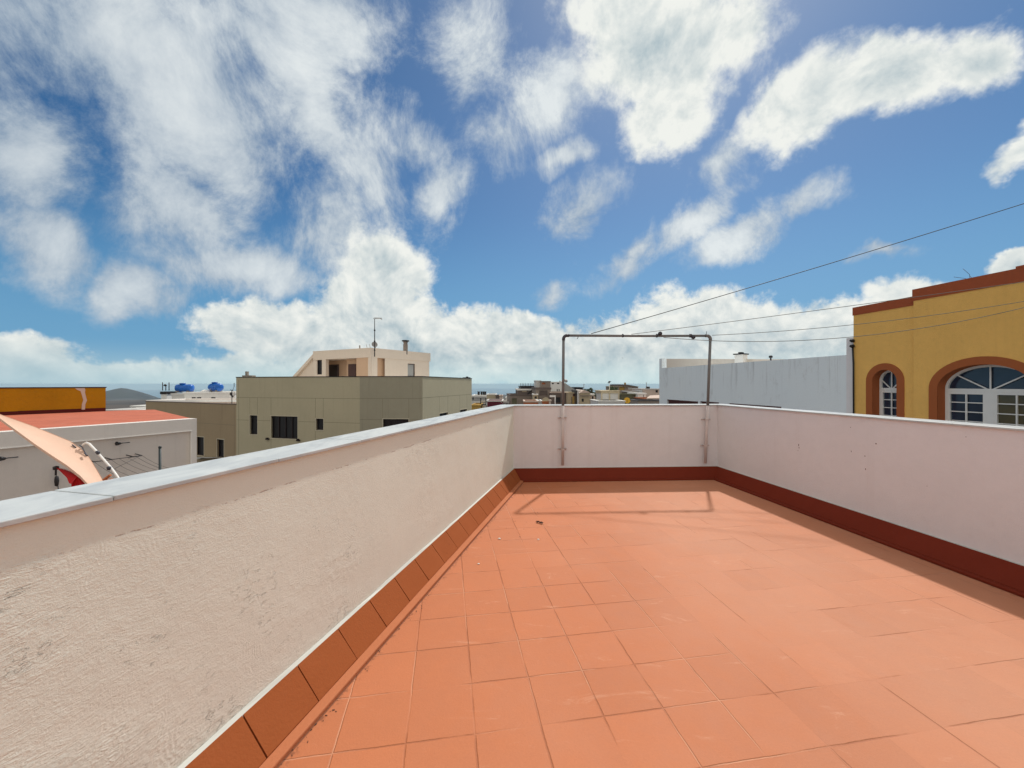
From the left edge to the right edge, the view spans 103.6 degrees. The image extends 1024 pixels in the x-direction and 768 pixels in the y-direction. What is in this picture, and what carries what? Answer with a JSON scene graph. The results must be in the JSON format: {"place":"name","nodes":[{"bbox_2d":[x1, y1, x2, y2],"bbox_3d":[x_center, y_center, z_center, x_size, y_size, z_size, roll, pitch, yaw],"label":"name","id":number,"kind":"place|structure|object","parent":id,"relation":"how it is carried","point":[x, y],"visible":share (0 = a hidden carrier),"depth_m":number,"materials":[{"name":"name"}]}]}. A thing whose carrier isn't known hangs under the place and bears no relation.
{"place":"outdoors","nodes":[
{"label":"outdoors","id":0,"kind":"place"},
{"bbox_2d":[0,387,196,500],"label":"neighbour house","id":1,"kind":"structure","parent":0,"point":[77,416],"depth_m":10.65,"materials":[{"name":"paint"}]},
{"bbox_2d":[0,456,17,460],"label":"wall lamp","id":2,"kind":"object","parent":1,"relation":"attached to","point":[3,458],"visible":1,"depth_m":8.36,"materials":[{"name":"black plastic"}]},
{"bbox_2d":[54,470,58,488],"bbox_3d":[-10.271,2.436,9.082,0.108,1.133,0.079,0,0,0],"label":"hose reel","id":3,"kind":"object","parent":1,"relation":"attached to","point":[56,481],"visible":0.69,"depth_m":9.07,"materials":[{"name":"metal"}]},
{"bbox_2d":[91,453,166,475],"bbox_3d":[-8.145,1.803,8.997,4.394,0.635,1.576,0,0,39],"label":"clothes line","id":4,"kind":"object","parent":1,"relation":"attached to","point":[125,462],"visible":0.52,"depth_m":9.85,"materials":[{"name":"metal"}]},
{"bbox_2d":[106,388,160,399],"bbox_3d":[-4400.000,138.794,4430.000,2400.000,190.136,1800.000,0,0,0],"label":"volcano hill","id":5,"kind":"structure","parent":0,"point":[120,394],"depth_m":4306.83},
{"bbox_2d":[106,395,506,408],"bbox_3d":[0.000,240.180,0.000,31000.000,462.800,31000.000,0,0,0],"label":"hillside land","id":6,"kind":"structure","parent":0,"point":[115,404],"depth_m":938.80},
{"bbox_2d":[106,407,145,410],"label":"house","id":7,"kind":"structure","parent":6,"relation":"on","point":[140,408],"depth_m":44.97,"materials":[{"name":"white paint"}]},
{"bbox_2d":[130,405,145,407],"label":"house","id":8,"kind":"structure","parent":6,"relation":"on","point":[134,406],"depth_m":60.06,"materials":[{"name":"concrete"}]},
{"bbox_2d":[160,391,174,399],"bbox_3d":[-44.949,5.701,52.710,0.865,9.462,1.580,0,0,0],"label":"house","id":9,"kind":"structure","parent":6,"relation":"on","point":[166,395],"depth_m":52.07,"materials":[{"name":"concrete"}]},
{"bbox_2d":[171,393,183,398],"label":"house","id":10,"kind":"structure","parent":6,"relation":"on","point":[177,395],"depth_m":50.24,"materials":[{"name":"white paint"}]},
{"bbox_2d":[175,383,194,392],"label":"water tank","id":11,"kind":"object","parent":10,"relation":"on","point":[181,387],"visible":1,"depth_m":51.16,"materials":[{"name":"blue plastic"}]},
{"bbox_2d":[146,398,235,403],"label":"house","id":12,"kind":"structure","parent":6,"relation":"on","point":[214,400],"depth_m":41.11,"materials":[{"name":"white paint"}]},
{"bbox_2d":[183,391,235,397],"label":"house","id":13,"kind":"structure","parent":6,"relation":"on","point":[224,394],"depth_m":50.13,"materials":[{"name":"white paint"}]},
{"bbox_2d":[208,382,223,391],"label":"water tank","id":14,"kind":"object","parent":13,"relation":"on","point":[215,387],"visible":0.98,"depth_m":51.08,"materials":[{"name":"blue plastic"}]},
{"bbox_2d":[145,371,471,462],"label":"khaki building","id":15,"kind":"structure","parent":6,"relation":"on","point":[263,413],"depth_m":29.86,"materials":[{"name":"paint"}]},
{"bbox_2d":[198,437,203,454],"bbox_3d":[-25.454,5.086,33.076,1.100,1.517,0.075,0,0,24],"label":"window","id":16,"kind":"structure","parent":15,"relation":"in","point":[200,439],"depth_m":33.15,"materials":[{"name":"black glass"}]},
{"bbox_2d":[219,439,223,456],"bbox_3d":[-22.957,5.088,31.952,0.877,1.426,0.075,0,0,24],"label":"window","id":17,"kind":"structure","parent":15,"relation":"in","point":[221,442],"depth_m":32.05,"materials":[{"name":"black glass"}]},
{"bbox_2d":[251,415,256,433],"bbox_3d":[-19.585,3.107,30.742,0.730,1.451,0.075,0,0,14],"label":"window","id":18,"kind":"structure","parent":15,"relation":"in","point":[253,417],"depth_m":30.78,"materials":[{"name":"black glass"}]},
{"bbox_2d":[272,416,297,438],"bbox_3d":[-16.873,3.226,30.046,2.398,1.663,0.075,0,0,14],"label":"window","id":19,"kind":"structure","parent":15,"relation":"in","point":[286,427],"depth_m":30.06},
{"bbox_2d":[317,419,322,429],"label":"window","id":20,"kind":"structure","parent":15,"relation":"in","point":[319,421],"depth_m":29.31,"materials":[{"name":"black glass"}]},
{"bbox_2d":[292,348,429,376],"bbox_3d":[-14.370,-1.228,38.610,10.814,3.496,7.208,0,0,30],"label":"penthouse","id":21,"kind":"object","parent":15,"relation":"on","point":[361,362],"visible":0.61,"depth_m":35.72,"materials":[{"name":"beige paint"}]},
{"bbox_2d":[318,360,321,373],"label":"window","id":22,"kind":"structure","parent":21,"relation":"in","point":[319,361],"depth_m":36.41,"materials":[{"name":"black glass"}]},
{"bbox_2d":[329,364,338,375],"bbox_3d":[-16.645,-0.646,37.580,1.421,2.332,0.075,0,0,29],"label":"door","id":23,"kind":"structure","parent":21,"relation":"in","point":[333,369],"depth_m":37.46,"materials":[{"name":"brown wood"}]},
{"bbox_2d":[348,364,355,375],"bbox_3d":[-14.000,-0.609,35.282,0.968,2.259,0.060,0,0,29],"label":"door","id":24,"kind":"structure","parent":21,"relation":"in","point":[351,367],"depth_m":35.25,"materials":[{"name":"brown wood"}]},
{"bbox_2d":[373,318,381,356],"bbox_3d":[-10.972,-3.825,32.920,0.748,3.176,0.500,0,0,0],"label":"antenna mast","id":25,"kind":"object","parent":21,"relation":"on","point":[374,334],"visible":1,"depth_m":32.89,"materials":[{"name":"metal"}]},
{"bbox_2d":[402,340,408,353],"bbox_3d":[-9.651,-3.330,36.500,0.680,1.309,0.680,0,0,0],"label":"chimney","id":26,"kind":"object","parent":21,"relation":"on","point":[405,345],"visible":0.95,"depth_m":36.35,"materials":[{"name":"metal"}]},
{"bbox_2d":[408,364,414,375],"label":"window","id":27,"kind":"structure","parent":21,"relation":"in","point":[411,367],"depth_m":37.11,"materials":[{"name":"white"}]},
{"bbox_2d":[384,419,408,426],"bbox_3d":[-8.118,3.079,28.314,1.822,1.253,0.075,0,0,3],"label":"window","id":28,"kind":"structure","parent":15,"relation":"in","point":[387,422],"depth_m":28.33,"materials":[{"name":"black glass"}]},
{"bbox_2d":[472,403,482,409],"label":"house","id":29,"kind":"structure","parent":6,"relation":"on","point":[476,406],"depth_m":60.00,"materials":[{"name":"yellow paint"}]},
{"bbox_2d":[472,394,486,403],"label":"house","id":30,"kind":"structure","parent":6,"relation":"on","point":[477,396],"depth_m":120.00,"materials":[{"name":"white paint"}]},
{"bbox_2d":[481,400,487,407],"bbox_3d":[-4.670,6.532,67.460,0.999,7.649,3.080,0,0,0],"label":"house","id":31,"kind":"structure","parent":6,"relation":"on","point":[484,402],"depth_m":66.00,"materials":[{"name":"beige paint"}]},
{"bbox_2d":[486,394,495,398],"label":"house","id":32,"kind":"structure","parent":6,"relation":"on","point":[491,396],"depth_m":105.00,"materials":[{"name":"beige paint"}]},
{"bbox_2d":[487,399,503,406],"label":"house","id":33,"kind":"structure","parent":6,"relation":"on","point":[492,402],"depth_m":70.00,"materials":[{"name":"red paint"}]},
{"bbox_2d":[507,393,531,403],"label":"house","id":34,"kind":"structure","parent":6,"relation":"on","point":[513,398],"depth_m":72.17,"materials":[{"name":"grey concrete"}]},
{"bbox_2d":[512,398,516,403],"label":"window","id":35,"kind":"structure","parent":34,"relation":"in","point":[514,400],"depth_m":72.20,"materials":[{"name":"green glass"}]},
{"bbox_2d":[515,388,531,393],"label":"house","id":36,"kind":"structure","parent":6,"relation":"on","point":[521,391],"depth_m":76.06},
{"bbox_2d":[518,386,533,388],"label":"house","id":37,"kind":"structure","parent":6,"relation":"on","point":[525,387],"depth_m":80.04,"materials":[{"name":"concrete"}]},
{"bbox_2d":[523,400,538,403],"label":"house","id":38,"kind":"structure","parent":6,"relation":"on","point":[530,401],"depth_m":56.00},
{"bbox_2d":[532,393,537,399],"bbox_3d":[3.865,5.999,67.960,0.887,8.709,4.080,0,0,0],"label":"house","id":39,"kind":"structure","parent":6,"relation":"on","point":[534,396],"depth_m":66.00,"materials":[{"name":"beige paint"}]},
{"bbox_2d":[534,380,540,386],"bbox_3d":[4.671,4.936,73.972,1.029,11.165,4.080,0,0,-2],"label":"house","id":40,"kind":"structure","parent":6,"relation":"on","point":[536,383],"depth_m":72.01,"materials":[{"name":"white paint"}]},
{"bbox_2d":[532,387,550,399],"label":"house","id":41,"kind":"structure","parent":6,"relation":"on","point":[542,392],"depth_m":68.06,"materials":[{"name":"grey concrete"}]},
{"bbox_2d":[539,390,546,395],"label":"window","id":42,"kind":"structure","parent":41,"relation":"in","point":[541,392],"depth_m":68.18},
{"bbox_2d":[540,381,550,386],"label":"house","id":43,"kind":"structure","parent":6,"relation":"on","point":[544,383],"depth_m":71.02,"materials":[{"name":"grey paint"}]},
{"bbox_2d":[542,397,548,403],"bbox_3d":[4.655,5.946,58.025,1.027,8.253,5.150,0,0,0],"label":"house","id":44,"kind":"structure","parent":6,"relation":"on","point":[545,400],"depth_m":55.52,"materials":[{"name":"beige paint"}]},
{"bbox_2d":[550,382,561,390],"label":"house","id":45,"kind":"structure","parent":6,"relation":"on","point":[555,386],"depth_m":82.05,"materials":[{"name":"white paint"}]},
{"bbox_2d":[549,391,565,403],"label":"house","id":46,"kind":"structure","parent":6,"relation":"on","point":[558,394],"depth_m":66.03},
{"bbox_2d":[559,381,574,391],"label":"house","id":47,"kind":"structure","parent":6,"relation":"on","point":[567,388],"depth_m":83.90,"materials":[{"name":"grey paint"}]},
{"bbox_2d":[566,392,574,403],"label":"house","id":48,"kind":"structure","parent":6,"relation":"on","point":[569,397],"depth_m":64.00,"materials":[{"name":"beige paint"}]},
{"bbox_2d":[571,390,576,403],"bbox_3d":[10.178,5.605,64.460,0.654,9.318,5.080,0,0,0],"label":"house","id":49,"kind":"structure","parent":6,"relation":"on","point":[575,397],"depth_m":62.99,"materials":[{"name":"metal"}]},
{"bbox_2d":[577,390,580,403],"bbox_3d":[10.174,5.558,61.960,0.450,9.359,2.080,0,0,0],"label":"house","id":50,"kind":"structure","parent":6,"relation":"on","point":[578,391],"depth_m":61.00,"materials":[{"name":"white paint"}]},
{"bbox_2d":[576,389,589,403],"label":"house","id":51,"kind":"structure","parent":6,"relation":"on","point":[584,396],"depth_m":60.00,"materials":[{"name":"beige paint"}]},
{"bbox_2d":[594,390,619,399],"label":"cream roof pavilion","id":52,"kind":"structure","parent":6,"relation":"on","point":[607,394],"depth_m":54.10,"materials":[{"name":"paint"}]},
{"bbox_2d":[590,399,625,403],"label":"house","id":53,"kind":"structure","parent":6,"relation":"on","point":[600,401],"depth_m":50.00,"materials":[{"name":"white paint"}]},
{"bbox_2d":[605,383,638,392],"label":"house","id":54,"kind":"structure","parent":6,"relation":"on","point":[622,387],"depth_m":74.11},
{"bbox_2d":[619,393,635,403],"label":"house","id":55,"kind":"structure","parent":6,"relation":"on","point":[622,396],"depth_m":58.00,"materials":[{"name":"green concrete"}]},
{"bbox_2d":[627,392,646,396],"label":"house","id":56,"kind":"structure","parent":6,"relation":"on","point":[640,394],"depth_m":57.00,"materials":[{"name":"white paint"}]},
{"bbox_2d":[630,399,658,403],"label":"house","id":57,"kind":"structure","parent":6,"relation":"on","point":[643,401],"depth_m":47.00,"materials":[{"name":"concrete"}]},
{"bbox_2d":[632,388,658,396],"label":"house","id":58,"kind":"structure","parent":6,"relation":"on","point":[652,391],"depth_m":60.03,"materials":[{"name":"white paint"}]},
{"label":"house","id":59,"kind":"object","parent":6,"relation":"on","visible":0},
{"bbox_2d":[646,395,658,398],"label":"tiled awning","id":60,"kind":"object","parent":59,"relation":"on","point":[653,397],"visible":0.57,"depth_m":51.71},
{"bbox_2d":[106,388,605,397],"bbox_3d":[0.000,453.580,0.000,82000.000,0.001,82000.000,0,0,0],"label":"sea","id":61,"kind":"structure","parent":0,"point":[500,391],"depth_m":28108.34,"materials":[{"name":"liquid"}]},
{"bbox_2d":[0,0,1023,389],"label":"sky","id":62,"kind":"structure","parent":0,"point":[198,193],"materials":[{"name":"blue"}]},
{"bbox_2d":[277,480,1023,767],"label":"terrace floor","id":63,"kind":"structure","parent":0,"point":[666,624],"depth_m":2.33,"materials":[{"name":"tile"}]},
{"bbox_2d":[0,405,522,767],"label":"parapet wall","id":64,"kind":"structure","parent":63,"relation":"on","point":[252,610],"depth_m":1.61,"materials":[{"name":"paint"}]},
{"bbox_2d":[502,404,717,481],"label":"parapet wall","id":65,"kind":"structure","parent":63,"relation":"on","point":[632,442],"depth_m":6.43,"materials":[{"name":"white paint"}]},
{"bbox_2d":[558,331,711,465],"bbox_3d":[1.970,0.215,6.412,2.490,2.123,0.111,0,0,-4],"label":"pipe frame","id":66,"kind":"object","parent":65,"relation":"attached to","point":[707,419],"visible":1,"depth_m":6.38,"materials":[{"name":"metal"}]},
{"bbox_2d":[714,404,1023,597],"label":"parapet wall","id":67,"kind":"structure","parent":63,"relation":"on","point":[949,495],"depth_m":3.90,"materials":[{"name":"white paint"}]},
{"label":"patio floor","id":68,"kind":"structure","parent":0,"visible":0},
{"bbox_2d":[0,414,119,483],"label":"cantilever parasol","id":69,"kind":"object","parent":68,"relation":"on","point":[73,458],"visible":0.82,"depth_m":5.60,"materials":[{"name":"fabric"}]},
{"bbox_2d":[102,474,112,480],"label":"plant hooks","id":70,"kind":"object","parent":69,"relation":"attached to","point":[107,477],"visible":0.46,"depth_m":4.99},
{"bbox_2d":[53,466,84,486],"bbox_3d":[-5.601,2.558,5.173,1.171,2.944,0.240,0,0,32],"label":"red parasol","id":71,"kind":"object","parent":68,"relation":"on","point":[73,479],"visible":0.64,"depth_m":5.09,"materials":[{"name":"fabric"}]},
{"bbox_2d":[158,446,161,469],"bbox_3d":[-6.993,2.630,8.000,0.052,2.800,0.052,0,0,0],"label":"line post","id":72,"kind":"object","parent":68,"relation":"on","point":[159,457],"visible":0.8,"depth_m":7.98,"materials":[{"name":"grey metal"}]},
{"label":"street","id":73,"kind":"structure","parent":0,"visible":0},
{"bbox_2d":[659,337,854,413],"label":"white building","id":74,"kind":"structure","parent":73,"relation":"on","point":[826,383],"depth_m":13.94,"materials":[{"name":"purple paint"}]},
{"bbox_2d":[668,399,697,403],"bbox_3d":[8.043,1.420,18.953,0.088,1.296,2.532,0,0,-9],"label":"window","id":75,"kind":"structure","parent":74,"relation":"in","point":[670,401],"depth_m":19.07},
{"bbox_2d":[701,401,718,403],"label":"window","id":76,"kind":"structure","parent":74,"relation":"in","point":[703,402],"depth_m":16.89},
{"bbox_2d":[730,403,780,407],"bbox_3d":[8.752,1.399,14.518,0.088,1.296,2.490,0,0,-9],"label":"window","id":77,"kind":"structure","parent":74,"relation":"in","point":[730,403],"depth_m":14.26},
{"bbox_2d":[852,265,1023,425],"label":"yellow building","id":78,"kind":"structure","parent":73,"relation":"on","point":[971,371],"depth_m":8.87,"materials":[{"name":"paint"}]},
{"bbox_2d":[879,370,895,416],"bbox_3d":[9.597,0.446,10.173,0.056,1.609,0.566,0,0,-9],"label":"window","id":79,"kind":"structure","parent":78,"relation":"in","point":[887,382],"depth_m":10.28,"materials":[{"name":"white paint"}]},
{"bbox_2d":[945,365,1023,425],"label":"window","id":80,"kind":"structure","parent":78,"relation":"in","point":[987,394],"depth_m":8.34,"materials":[{"name":"white paint"}]},
{"bbox_3d":[9.300,2.430,5.820,0.253,11.900,0.260,0,0,0],"label":"utility pole","id":81,"kind":"object","parent":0,"visible":0},
{"bbox_2d":[591,203,1023,333],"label":"overhead cable","id":82,"kind":"object","parent":81,"relation":"attached to","point":[809,269],"visible":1,"depth_m":6.17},
{"bbox_2d":[631,282,1021,334],"bbox_3d":[5.577,-1.268,6.135,7.369,0.959,0.008,0,0,4],"label":"overhead cable","id":83,"kind":"object","parent":81,"relation":"attached to","point":[829,308],"visible":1,"depth_m":6.18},
{"bbox_2d":[663,307,1023,341],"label":"overhead cable","id":84,"kind":"object","parent":81,"relation":"attached to","point":[842,337],"visible":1,"depth_m":6.18,"materials":[{"name":"black rubber"}]},
{"bbox_2d":[723,301,1023,334],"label":"overhead cable","id":85,"kind":"object","parent":81,"relation":"attached to","point":[873,322],"visible":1,"depth_m":6.23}
]}

